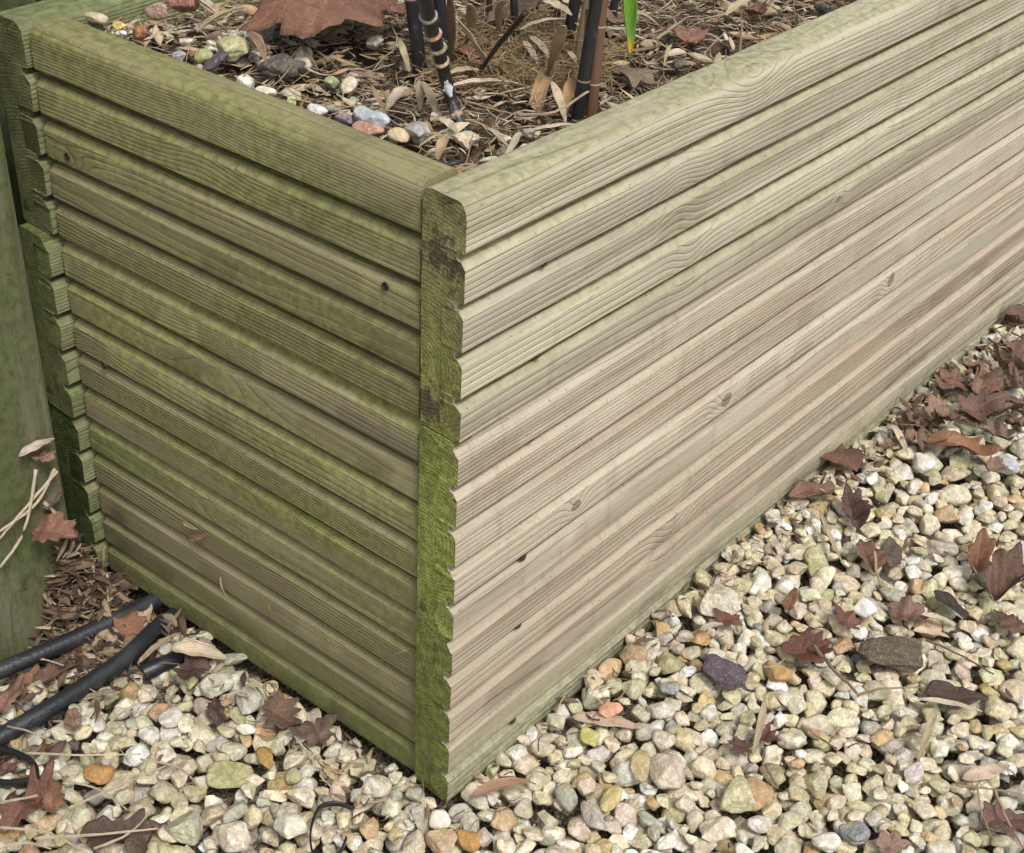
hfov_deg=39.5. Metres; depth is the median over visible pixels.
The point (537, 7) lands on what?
bamboo cane
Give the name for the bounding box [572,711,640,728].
bamboo leaf
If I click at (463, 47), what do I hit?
dead leaf
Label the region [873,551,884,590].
twig
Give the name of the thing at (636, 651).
stone
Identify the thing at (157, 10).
stone
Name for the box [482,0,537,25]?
dead leaf
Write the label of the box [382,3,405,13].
dead leaf
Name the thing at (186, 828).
stone
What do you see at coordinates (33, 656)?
hose
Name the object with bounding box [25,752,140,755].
grass stalk
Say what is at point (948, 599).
bark
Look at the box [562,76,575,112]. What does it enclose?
bamboo leaf
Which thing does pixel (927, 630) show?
bamboo leaf
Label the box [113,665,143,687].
stone
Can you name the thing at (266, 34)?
stone
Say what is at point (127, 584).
dead leaf
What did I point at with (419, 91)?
bamboo leaf
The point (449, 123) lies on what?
bamboo leaf
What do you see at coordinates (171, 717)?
stone
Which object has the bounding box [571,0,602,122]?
bamboo cane
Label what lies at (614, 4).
bamboo cane
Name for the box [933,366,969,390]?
dead leaf
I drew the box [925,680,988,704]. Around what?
dead leaf
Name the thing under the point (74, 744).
stone
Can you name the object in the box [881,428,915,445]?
dead leaf
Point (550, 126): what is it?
bamboo leaf
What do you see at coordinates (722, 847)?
stone
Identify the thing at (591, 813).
stone
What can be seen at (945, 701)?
bamboo leaf
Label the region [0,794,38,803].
grass stalk
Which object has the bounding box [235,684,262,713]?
stone
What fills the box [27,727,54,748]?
stone
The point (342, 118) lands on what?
stone
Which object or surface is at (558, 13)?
bamboo cane
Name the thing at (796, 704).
stone
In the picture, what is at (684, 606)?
stone
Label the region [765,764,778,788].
twig
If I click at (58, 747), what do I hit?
leaf litter
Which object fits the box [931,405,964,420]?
dead leaf
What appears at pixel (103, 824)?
dead leaf
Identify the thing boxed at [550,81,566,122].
bamboo leaf
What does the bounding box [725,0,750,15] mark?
bamboo leaf
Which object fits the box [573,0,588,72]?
bamboo cane
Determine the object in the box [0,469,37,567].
grass stalk
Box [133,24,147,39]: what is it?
stone
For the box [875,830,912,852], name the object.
dead leaf
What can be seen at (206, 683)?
stone
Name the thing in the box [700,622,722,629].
bamboo leaf
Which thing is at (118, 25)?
stone
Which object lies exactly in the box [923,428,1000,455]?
dead leaf
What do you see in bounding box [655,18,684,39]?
twig
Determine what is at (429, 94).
bamboo leaf
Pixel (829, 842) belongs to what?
stone
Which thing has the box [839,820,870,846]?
stone
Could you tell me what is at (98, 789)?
grass stalk
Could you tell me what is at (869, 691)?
twig
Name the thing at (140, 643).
hose
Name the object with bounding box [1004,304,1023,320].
dead leaf
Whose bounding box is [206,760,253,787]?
stone
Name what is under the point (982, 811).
twig
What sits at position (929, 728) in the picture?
bamboo leaf
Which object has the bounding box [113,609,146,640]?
dead leaf
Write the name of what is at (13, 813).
dead leaf
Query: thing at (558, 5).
bamboo leaf
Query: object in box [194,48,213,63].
stone
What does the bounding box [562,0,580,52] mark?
bamboo cane
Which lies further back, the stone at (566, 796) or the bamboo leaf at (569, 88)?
the stone at (566, 796)
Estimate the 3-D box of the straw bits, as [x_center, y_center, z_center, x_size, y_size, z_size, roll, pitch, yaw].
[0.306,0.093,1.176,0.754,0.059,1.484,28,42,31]
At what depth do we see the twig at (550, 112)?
0.79 m
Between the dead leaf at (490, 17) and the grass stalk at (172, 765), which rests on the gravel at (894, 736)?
the grass stalk at (172, 765)
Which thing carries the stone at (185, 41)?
on the plant litter at (251, 8)
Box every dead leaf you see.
[0,673,24,712]
[0,759,54,831]
[0,761,17,775]
[17,664,64,700]
[31,449,55,462]
[31,511,77,542]
[32,659,76,683]
[41,778,64,812]
[42,487,63,509]
[63,707,81,728]
[80,808,160,849]
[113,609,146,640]
[115,575,137,590]
[124,825,153,852]
[172,654,211,679]
[206,697,225,724]
[238,0,397,38]
[261,691,301,728]
[287,713,337,745]
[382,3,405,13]
[454,44,480,59]
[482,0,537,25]
[606,8,624,24]
[609,66,661,87]
[663,24,710,44]
[714,608,742,625]
[727,736,752,755]
[743,0,767,14]
[754,722,780,742]
[781,627,833,663]
[782,587,797,611]
[788,480,835,497]
[820,443,864,471]
[833,603,864,629]
[841,484,873,528]
[856,539,887,572]
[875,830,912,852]
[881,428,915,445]
[883,536,902,567]
[885,595,935,621]
[903,410,922,424]
[920,418,943,425]
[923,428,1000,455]
[924,393,951,419]
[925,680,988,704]
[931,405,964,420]
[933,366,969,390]
[957,387,1007,420]
[966,358,985,377]
[967,360,1007,393]
[967,528,995,573]
[976,345,991,351]
[979,419,1015,437]
[981,541,1023,600]
[982,801,1023,836]
[986,391,1023,413]
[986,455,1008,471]
[988,342,1023,368]
[989,389,1023,403]
[991,609,1023,633]
[1003,314,1017,328]
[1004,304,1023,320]
[1006,338,1023,353]
[1006,366,1023,390]
[1008,352,1023,375]
[1009,415,1023,426]
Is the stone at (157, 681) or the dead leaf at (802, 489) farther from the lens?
the dead leaf at (802, 489)
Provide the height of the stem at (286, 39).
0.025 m
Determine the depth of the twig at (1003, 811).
0.91 m
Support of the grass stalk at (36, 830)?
on the gravel at (894, 736)
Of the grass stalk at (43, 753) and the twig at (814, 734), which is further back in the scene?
the twig at (814, 734)
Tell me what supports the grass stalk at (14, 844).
on the gravel at (894, 736)
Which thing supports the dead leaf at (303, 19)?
on the plant litter at (251, 8)
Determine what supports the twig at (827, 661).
on the gravel at (894, 736)
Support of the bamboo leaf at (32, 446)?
on the dead leaf at (43, 455)
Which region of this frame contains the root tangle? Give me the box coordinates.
[402,0,641,105]
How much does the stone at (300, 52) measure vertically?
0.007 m
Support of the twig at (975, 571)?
on the gravel at (894, 736)
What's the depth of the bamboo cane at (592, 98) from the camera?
0.80 m
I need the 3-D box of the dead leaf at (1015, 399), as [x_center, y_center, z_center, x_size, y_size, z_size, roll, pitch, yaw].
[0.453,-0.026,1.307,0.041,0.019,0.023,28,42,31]
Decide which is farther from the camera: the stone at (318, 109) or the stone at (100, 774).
the stone at (100, 774)
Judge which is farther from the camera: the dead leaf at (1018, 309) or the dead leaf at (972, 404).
the dead leaf at (1018, 309)
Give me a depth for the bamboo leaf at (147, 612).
1.07 m
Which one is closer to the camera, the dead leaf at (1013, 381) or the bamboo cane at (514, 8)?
the bamboo cane at (514, 8)
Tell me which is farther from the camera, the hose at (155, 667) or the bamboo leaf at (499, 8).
the hose at (155, 667)
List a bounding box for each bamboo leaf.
[19,438,54,456]
[76,690,119,702]
[79,574,130,602]
[137,633,176,663]
[138,603,151,625]
[170,639,226,659]
[197,7,243,31]
[198,0,222,19]
[247,31,266,60]
[299,40,317,67]
[371,85,385,113]
[386,86,404,109]
[398,38,409,72]
[415,79,423,110]
[418,128,450,146]
[422,81,438,114]
[435,135,448,159]
[438,116,457,132]
[446,0,455,65]
[450,66,478,74]
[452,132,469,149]
[453,78,517,85]
[456,17,493,74]
[465,4,476,43]
[471,777,530,795]
[487,127,507,146]
[495,0,504,37]
[505,131,520,153]
[520,18,565,29]
[522,40,538,63]
[527,123,574,131]
[529,35,548,57]
[529,69,555,110]
[543,0,571,15]
[547,25,566,73]
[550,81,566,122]
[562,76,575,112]
[567,51,576,63]
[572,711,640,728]
[584,8,587,32]
[637,10,658,24]
[664,44,671,65]
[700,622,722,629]
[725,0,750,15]
[752,699,765,753]
[776,503,788,518]
[819,510,842,562]
[891,424,908,455]
[913,626,949,637]
[916,697,981,711]
[918,708,936,760]
[922,613,955,625]
[962,763,1009,780]
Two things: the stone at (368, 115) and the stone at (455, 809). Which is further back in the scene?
the stone at (455, 809)
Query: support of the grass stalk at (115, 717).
on the gravel at (894, 736)
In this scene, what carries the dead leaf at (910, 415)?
on the gravel at (894, 736)
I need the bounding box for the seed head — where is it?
[101,546,105,575]
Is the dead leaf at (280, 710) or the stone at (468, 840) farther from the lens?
the dead leaf at (280, 710)
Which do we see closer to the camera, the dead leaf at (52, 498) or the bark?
the dead leaf at (52, 498)
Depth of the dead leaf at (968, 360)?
1.33 m
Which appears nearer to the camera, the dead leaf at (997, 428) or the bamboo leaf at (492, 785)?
the bamboo leaf at (492, 785)
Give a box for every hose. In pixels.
[0,593,164,679]
[0,607,185,745]
[139,651,184,680]
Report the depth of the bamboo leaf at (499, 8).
0.86 m
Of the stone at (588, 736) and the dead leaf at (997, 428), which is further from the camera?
the dead leaf at (997, 428)
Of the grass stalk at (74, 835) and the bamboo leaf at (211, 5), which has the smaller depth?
the grass stalk at (74, 835)
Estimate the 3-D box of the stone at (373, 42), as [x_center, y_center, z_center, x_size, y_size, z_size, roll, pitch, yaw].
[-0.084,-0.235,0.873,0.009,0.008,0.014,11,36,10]
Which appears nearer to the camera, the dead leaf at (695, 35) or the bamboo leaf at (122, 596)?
the dead leaf at (695, 35)
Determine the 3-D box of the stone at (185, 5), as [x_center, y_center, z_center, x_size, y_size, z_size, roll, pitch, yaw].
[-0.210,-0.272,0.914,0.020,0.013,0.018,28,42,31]
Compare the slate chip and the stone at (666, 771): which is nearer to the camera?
the stone at (666, 771)
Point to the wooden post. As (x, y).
(25, 419)
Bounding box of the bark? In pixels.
[934,590,969,620]
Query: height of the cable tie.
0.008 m
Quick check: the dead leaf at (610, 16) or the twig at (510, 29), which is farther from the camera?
the dead leaf at (610, 16)
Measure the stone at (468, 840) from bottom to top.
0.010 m
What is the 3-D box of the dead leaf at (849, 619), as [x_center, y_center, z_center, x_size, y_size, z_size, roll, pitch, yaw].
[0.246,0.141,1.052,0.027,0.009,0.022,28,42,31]
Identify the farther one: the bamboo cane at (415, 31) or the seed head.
the seed head
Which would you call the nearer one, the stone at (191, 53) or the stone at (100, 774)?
the stone at (191, 53)
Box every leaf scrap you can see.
[182,521,196,528]
[187,534,207,541]
[220,577,226,596]
[268,602,272,617]
[381,648,411,659]
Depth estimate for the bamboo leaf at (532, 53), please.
0.86 m
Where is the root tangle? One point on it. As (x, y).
(515, 59)
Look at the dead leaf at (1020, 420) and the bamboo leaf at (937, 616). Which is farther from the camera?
the dead leaf at (1020, 420)
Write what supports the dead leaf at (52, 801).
on the gravel at (894, 736)
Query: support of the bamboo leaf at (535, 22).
on the root tangle
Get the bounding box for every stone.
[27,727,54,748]
[67,739,79,751]
[83,764,113,784]
[84,12,108,23]
[112,21,126,30]
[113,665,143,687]
[115,30,126,36]
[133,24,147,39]
[143,2,167,18]
[150,671,179,688]
[158,706,182,727]
[165,0,199,11]
[165,810,202,845]
[172,50,185,60]
[179,38,192,45]
[186,50,194,56]
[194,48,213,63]
[199,672,233,698]
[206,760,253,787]
[216,35,249,61]
[217,821,251,852]
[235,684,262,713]
[248,24,276,42]
[255,86,276,95]
[256,746,272,769]
[273,812,306,838]
[294,46,312,58]
[294,57,312,73]
[307,103,327,115]
[323,76,339,88]
[334,113,354,124]
[340,76,357,93]
[352,121,384,135]
[353,106,390,127]
[366,36,383,48]
[387,127,410,142]
[403,121,431,145]
[425,827,457,852]
[429,809,450,828]
[448,803,472,823]
[456,829,479,852]
[523,127,534,138]
[546,713,565,730]
[554,782,577,811]
[579,727,598,746]
[580,800,606,830]
[598,702,622,717]
[599,785,622,812]
[618,642,646,664]
[630,750,650,781]
[649,753,685,788]
[659,681,679,694]
[673,59,686,70]
[676,595,691,618]
[689,672,713,693]
[697,586,740,616]
[698,816,735,842]
[714,839,735,852]
[718,775,756,813]
[763,660,792,682]
[787,686,805,714]
[812,832,841,852]
[814,2,834,14]
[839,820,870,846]
[854,597,876,617]
[858,636,922,672]
[913,452,935,473]
[998,454,1019,474]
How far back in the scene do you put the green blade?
0.81 m
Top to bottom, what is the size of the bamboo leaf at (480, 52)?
0.041 m
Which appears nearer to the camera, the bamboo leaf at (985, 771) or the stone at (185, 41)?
the stone at (185, 41)
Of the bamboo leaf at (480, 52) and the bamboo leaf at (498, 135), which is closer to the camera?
the bamboo leaf at (498, 135)
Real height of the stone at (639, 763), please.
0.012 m
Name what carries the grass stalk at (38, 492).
attached to the wooden post
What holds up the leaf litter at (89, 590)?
on the gravel at (894, 736)
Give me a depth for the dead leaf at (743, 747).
0.96 m
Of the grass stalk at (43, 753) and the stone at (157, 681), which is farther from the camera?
the stone at (157, 681)
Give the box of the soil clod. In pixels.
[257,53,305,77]
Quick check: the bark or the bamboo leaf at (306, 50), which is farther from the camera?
the bark
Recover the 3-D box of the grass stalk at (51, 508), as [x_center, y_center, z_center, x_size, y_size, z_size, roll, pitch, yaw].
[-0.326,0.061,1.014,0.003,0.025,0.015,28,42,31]
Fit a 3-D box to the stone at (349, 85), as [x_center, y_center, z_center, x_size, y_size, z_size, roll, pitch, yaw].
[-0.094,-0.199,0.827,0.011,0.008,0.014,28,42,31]
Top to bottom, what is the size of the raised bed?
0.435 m
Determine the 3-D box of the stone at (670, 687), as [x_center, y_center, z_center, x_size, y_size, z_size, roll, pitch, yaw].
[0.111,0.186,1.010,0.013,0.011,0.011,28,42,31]
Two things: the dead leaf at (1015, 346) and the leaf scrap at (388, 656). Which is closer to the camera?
the leaf scrap at (388, 656)
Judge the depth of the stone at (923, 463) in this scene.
1.22 m
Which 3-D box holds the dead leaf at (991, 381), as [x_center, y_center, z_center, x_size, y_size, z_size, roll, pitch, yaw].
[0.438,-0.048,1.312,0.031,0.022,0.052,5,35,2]
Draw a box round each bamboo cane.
[404,0,428,83]
[416,0,469,131]
[433,0,447,55]
[486,0,492,15]
[510,0,519,49]
[532,0,539,19]
[553,0,561,17]
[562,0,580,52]
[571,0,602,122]
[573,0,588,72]
[585,0,607,118]
[609,0,618,16]
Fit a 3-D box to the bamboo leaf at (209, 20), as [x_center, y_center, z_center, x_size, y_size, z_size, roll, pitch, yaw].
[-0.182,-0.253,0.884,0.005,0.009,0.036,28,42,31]
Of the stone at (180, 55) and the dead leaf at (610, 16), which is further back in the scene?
the dead leaf at (610, 16)
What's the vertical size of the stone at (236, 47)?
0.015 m
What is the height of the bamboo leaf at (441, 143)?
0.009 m
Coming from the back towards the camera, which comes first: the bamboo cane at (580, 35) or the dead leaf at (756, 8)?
the dead leaf at (756, 8)
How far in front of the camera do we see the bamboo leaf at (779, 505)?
1.17 m
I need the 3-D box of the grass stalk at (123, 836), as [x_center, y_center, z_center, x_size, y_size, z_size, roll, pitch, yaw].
[-0.239,0.250,0.881,0.009,0.004,0.042,28,42,31]
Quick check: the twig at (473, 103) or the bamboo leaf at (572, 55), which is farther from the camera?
the bamboo leaf at (572, 55)
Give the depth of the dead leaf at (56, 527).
1.01 m
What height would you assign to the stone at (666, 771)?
0.020 m
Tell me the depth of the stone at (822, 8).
0.98 m
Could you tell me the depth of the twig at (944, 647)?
1.03 m
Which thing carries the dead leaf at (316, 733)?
on the gravel at (894, 736)
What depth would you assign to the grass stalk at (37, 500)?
1.00 m
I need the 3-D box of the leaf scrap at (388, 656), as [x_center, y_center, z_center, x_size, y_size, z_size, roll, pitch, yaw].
[-0.074,0.145,0.904,0.026,0.026,0.005,28,42,31]
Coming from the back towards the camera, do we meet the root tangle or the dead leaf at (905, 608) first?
the dead leaf at (905, 608)
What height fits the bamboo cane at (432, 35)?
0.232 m
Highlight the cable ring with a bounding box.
[0,746,39,788]
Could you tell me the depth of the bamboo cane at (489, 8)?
0.91 m
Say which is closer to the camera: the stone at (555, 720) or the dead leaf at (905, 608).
the stone at (555, 720)
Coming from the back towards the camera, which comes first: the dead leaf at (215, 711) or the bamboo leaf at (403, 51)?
the dead leaf at (215, 711)
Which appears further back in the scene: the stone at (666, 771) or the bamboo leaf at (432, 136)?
the stone at (666, 771)
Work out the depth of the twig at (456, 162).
0.74 m
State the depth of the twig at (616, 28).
0.91 m
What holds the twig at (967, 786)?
on the gravel at (894, 736)
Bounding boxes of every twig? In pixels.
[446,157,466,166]
[462,99,515,115]
[477,10,528,74]
[516,90,588,116]
[606,26,640,30]
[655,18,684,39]
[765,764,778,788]
[801,725,837,749]
[812,644,857,693]
[857,686,921,696]
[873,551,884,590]
[925,638,993,674]
[955,784,1023,794]
[972,566,993,601]
[976,784,994,842]
[993,789,1023,848]
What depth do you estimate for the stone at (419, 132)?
0.77 m
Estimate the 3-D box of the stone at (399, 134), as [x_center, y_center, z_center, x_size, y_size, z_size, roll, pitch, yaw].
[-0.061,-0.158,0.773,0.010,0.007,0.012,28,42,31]
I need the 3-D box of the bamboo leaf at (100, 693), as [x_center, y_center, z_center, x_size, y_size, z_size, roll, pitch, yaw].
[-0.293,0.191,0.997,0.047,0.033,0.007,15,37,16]
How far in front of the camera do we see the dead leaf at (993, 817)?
0.92 m
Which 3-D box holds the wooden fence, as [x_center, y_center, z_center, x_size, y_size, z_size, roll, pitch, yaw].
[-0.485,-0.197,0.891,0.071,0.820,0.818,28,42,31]
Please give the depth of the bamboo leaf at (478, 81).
0.82 m
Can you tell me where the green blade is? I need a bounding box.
[623,0,637,54]
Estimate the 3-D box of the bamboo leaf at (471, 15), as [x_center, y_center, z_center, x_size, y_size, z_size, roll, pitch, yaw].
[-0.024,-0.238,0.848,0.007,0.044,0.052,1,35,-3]
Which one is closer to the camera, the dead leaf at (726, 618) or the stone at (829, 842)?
the stone at (829, 842)
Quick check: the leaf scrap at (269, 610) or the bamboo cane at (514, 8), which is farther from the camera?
the leaf scrap at (269, 610)
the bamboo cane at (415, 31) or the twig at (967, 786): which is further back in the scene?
the twig at (967, 786)
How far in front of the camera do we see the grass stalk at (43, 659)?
1.02 m
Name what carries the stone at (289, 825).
on the gravel at (894, 736)
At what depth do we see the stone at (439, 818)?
0.92 m
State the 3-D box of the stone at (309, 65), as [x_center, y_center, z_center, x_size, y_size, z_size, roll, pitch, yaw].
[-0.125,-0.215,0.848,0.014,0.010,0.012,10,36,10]
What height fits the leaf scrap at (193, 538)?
0.016 m
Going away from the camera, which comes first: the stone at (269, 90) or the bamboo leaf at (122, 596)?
the stone at (269, 90)
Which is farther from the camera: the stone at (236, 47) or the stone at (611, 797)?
the stone at (611, 797)
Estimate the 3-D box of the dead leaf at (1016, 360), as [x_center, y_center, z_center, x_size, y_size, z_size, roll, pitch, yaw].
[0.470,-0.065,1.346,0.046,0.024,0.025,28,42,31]
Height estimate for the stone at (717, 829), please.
0.015 m
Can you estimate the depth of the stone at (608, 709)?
0.98 m
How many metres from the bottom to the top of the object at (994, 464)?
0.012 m
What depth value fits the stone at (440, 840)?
0.90 m
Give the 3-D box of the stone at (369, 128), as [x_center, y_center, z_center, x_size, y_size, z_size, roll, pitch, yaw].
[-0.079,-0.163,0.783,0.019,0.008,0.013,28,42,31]
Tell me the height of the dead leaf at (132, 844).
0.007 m
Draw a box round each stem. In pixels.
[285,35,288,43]
[738,21,742,51]
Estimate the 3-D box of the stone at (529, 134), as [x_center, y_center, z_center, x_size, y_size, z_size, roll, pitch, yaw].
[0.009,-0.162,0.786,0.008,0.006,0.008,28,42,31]
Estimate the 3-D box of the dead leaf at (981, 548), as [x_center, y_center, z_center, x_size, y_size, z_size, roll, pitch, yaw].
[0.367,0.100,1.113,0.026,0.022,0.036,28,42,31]
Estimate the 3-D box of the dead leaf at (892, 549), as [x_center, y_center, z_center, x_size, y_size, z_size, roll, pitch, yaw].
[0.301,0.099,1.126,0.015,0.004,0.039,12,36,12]
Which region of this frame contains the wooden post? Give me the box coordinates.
[0,125,75,675]
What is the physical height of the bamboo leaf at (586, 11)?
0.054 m
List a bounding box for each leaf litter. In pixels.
[0,505,186,799]
[27,519,166,688]
[131,596,443,841]
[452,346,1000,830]
[879,320,1023,452]
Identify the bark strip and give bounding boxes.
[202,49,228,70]
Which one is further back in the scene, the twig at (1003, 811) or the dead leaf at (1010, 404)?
the dead leaf at (1010, 404)
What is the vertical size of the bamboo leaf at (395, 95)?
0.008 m
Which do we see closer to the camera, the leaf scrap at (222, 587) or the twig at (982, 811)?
the twig at (982, 811)
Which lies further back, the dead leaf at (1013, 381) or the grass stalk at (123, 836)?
the dead leaf at (1013, 381)
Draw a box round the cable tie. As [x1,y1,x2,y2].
[309,801,352,852]
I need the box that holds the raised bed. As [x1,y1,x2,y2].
[0,0,1023,801]
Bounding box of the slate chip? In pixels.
[701,653,747,689]
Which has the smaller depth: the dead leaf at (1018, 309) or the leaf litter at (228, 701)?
the leaf litter at (228, 701)
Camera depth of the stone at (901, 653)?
1.02 m
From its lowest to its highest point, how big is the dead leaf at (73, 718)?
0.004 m
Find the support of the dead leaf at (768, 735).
on the gravel at (894, 736)
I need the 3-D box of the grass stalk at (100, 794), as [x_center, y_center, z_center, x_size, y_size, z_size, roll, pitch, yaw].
[-0.252,0.230,0.908,0.065,0.002,0.002,-20,41,-29]
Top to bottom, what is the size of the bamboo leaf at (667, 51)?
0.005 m
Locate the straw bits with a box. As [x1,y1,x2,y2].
[117,329,1023,843]
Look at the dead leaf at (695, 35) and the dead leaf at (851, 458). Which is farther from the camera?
the dead leaf at (851, 458)
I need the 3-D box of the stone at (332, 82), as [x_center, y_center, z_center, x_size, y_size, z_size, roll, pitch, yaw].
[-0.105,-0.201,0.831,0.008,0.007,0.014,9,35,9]
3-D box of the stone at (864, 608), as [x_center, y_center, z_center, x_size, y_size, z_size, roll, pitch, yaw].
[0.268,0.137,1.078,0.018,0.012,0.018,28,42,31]
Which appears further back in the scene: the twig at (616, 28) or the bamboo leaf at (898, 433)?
the bamboo leaf at (898, 433)
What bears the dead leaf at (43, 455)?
attached to the wooden post
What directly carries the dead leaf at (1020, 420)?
on the gravel at (894, 736)
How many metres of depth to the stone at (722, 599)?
1.06 m
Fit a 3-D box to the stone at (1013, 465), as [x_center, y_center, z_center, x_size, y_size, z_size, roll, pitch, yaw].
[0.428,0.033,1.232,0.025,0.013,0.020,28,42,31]
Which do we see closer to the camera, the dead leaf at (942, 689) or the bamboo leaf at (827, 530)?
the dead leaf at (942, 689)
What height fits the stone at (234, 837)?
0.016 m
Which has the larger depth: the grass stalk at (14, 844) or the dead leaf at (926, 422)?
the dead leaf at (926, 422)
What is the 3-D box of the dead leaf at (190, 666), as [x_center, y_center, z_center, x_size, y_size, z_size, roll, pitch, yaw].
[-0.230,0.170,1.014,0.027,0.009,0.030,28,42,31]
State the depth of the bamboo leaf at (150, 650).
1.03 m
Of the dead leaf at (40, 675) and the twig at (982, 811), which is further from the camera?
the dead leaf at (40, 675)
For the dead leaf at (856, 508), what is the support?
on the gravel at (894, 736)
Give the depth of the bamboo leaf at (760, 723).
0.97 m
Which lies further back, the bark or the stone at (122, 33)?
the bark
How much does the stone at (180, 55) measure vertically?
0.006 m
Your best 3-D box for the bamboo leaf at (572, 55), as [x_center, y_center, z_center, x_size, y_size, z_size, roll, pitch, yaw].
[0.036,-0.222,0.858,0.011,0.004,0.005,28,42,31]
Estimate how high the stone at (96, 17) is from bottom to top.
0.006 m
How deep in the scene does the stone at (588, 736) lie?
0.97 m
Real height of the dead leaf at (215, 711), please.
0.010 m
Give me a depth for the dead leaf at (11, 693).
0.98 m
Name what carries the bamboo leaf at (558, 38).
on the root tangle
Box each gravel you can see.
[0,304,1023,852]
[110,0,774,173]
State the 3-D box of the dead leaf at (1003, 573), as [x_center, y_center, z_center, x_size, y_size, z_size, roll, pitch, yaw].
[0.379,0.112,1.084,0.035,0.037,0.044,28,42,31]
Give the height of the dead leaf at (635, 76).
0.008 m
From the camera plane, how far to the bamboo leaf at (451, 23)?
0.82 m
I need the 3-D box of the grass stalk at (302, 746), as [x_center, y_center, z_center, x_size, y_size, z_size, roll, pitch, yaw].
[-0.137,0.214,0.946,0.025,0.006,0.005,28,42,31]
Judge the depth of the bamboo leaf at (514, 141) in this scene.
0.76 m
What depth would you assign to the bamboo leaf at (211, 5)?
0.90 m
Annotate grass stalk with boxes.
[0,468,55,531]
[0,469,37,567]
[0,470,57,538]
[0,724,55,742]
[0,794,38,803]
[0,826,87,852]
[0,841,51,849]
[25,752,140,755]
[34,827,157,839]
[41,658,64,665]
[43,501,63,519]
[64,779,128,810]
[68,765,165,809]
[94,810,151,849]
[106,699,153,725]
[140,758,200,789]
[293,735,315,763]
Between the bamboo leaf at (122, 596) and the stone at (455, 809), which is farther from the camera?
the bamboo leaf at (122, 596)
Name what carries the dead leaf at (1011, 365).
on the gravel at (894, 736)
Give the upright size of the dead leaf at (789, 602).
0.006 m
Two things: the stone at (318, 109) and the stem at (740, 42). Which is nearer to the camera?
the stone at (318, 109)
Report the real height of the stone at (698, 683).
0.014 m
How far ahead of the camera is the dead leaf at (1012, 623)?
1.07 m
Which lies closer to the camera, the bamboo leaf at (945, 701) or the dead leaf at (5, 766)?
the dead leaf at (5, 766)
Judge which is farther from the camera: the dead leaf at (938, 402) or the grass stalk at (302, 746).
the dead leaf at (938, 402)
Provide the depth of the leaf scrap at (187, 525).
1.00 m
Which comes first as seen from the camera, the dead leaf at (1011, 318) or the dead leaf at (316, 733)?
the dead leaf at (316, 733)
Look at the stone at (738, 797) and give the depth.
0.92 m
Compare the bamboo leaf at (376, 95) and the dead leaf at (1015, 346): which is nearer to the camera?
the bamboo leaf at (376, 95)
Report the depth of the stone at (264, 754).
0.95 m
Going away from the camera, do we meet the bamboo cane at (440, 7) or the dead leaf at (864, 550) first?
the bamboo cane at (440, 7)
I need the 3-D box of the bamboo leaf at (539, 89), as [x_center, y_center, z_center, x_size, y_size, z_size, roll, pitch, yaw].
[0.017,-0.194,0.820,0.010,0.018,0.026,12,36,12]
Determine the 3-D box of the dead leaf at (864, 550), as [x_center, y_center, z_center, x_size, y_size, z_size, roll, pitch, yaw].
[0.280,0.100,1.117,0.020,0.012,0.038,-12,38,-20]
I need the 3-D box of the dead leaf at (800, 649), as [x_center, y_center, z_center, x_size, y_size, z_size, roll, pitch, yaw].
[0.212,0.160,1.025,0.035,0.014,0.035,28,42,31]
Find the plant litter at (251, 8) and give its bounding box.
[103,0,856,171]
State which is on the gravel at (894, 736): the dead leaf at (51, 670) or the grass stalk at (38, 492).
the dead leaf at (51, 670)

